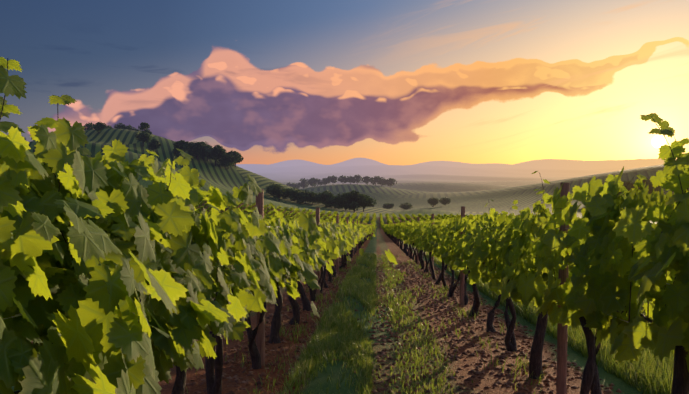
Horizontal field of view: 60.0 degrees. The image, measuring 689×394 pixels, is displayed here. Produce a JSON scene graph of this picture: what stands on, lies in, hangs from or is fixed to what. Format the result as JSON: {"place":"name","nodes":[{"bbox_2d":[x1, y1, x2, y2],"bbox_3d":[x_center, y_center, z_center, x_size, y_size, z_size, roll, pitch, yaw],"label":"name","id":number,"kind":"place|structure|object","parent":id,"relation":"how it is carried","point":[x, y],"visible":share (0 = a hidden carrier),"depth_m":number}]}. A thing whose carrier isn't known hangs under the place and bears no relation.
{"place":"outdoors","nodes":[
{"label":"outdoors","id":0,"kind":"place"},
{"bbox_2d":[3,226,669,322],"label":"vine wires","id":1,"kind":"object","parent":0,"point":[19,314],"depth_m":3.79},
{"bbox_2d":[0,0,688,164],"label":"sky","id":2,"kind":"structure","parent":0,"point":[325,82]},
{"bbox_2d":[11,128,688,393],"bbox_3d":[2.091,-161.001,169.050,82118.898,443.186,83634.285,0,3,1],"label":"terrain","id":3,"kind":"structure","parent":0,"point":[473,189],"depth_m":285.76},
{"bbox_2d":[0,57,688,393],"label":"vine","id":4,"kind":"object","parent":3,"relation":"on","point":[80,307],"depth_m":2.93},
{"bbox_2d":[22,122,688,211],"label":"trees","id":5,"kind":"object","parent":3,"relation":"on","point":[353,199]},
{"bbox_2d":[185,262,621,393],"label":"soil clods","id":6,"kind":"object","parent":3,"relation":"on","point":[475,371],"visible":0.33,"depth_m":7.41},
{"bbox_2d":[256,183,569,393],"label":"wooden posts","id":7,"kind":"object","parent":3,"relation":"on","point":[561,378],"visible":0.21,"depth_m":6.13},
{"bbox_2d":[185,250,673,393],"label":"grass","id":8,"kind":"structure","parent":0,"point":[339,329],"depth_m":7.10}
]}

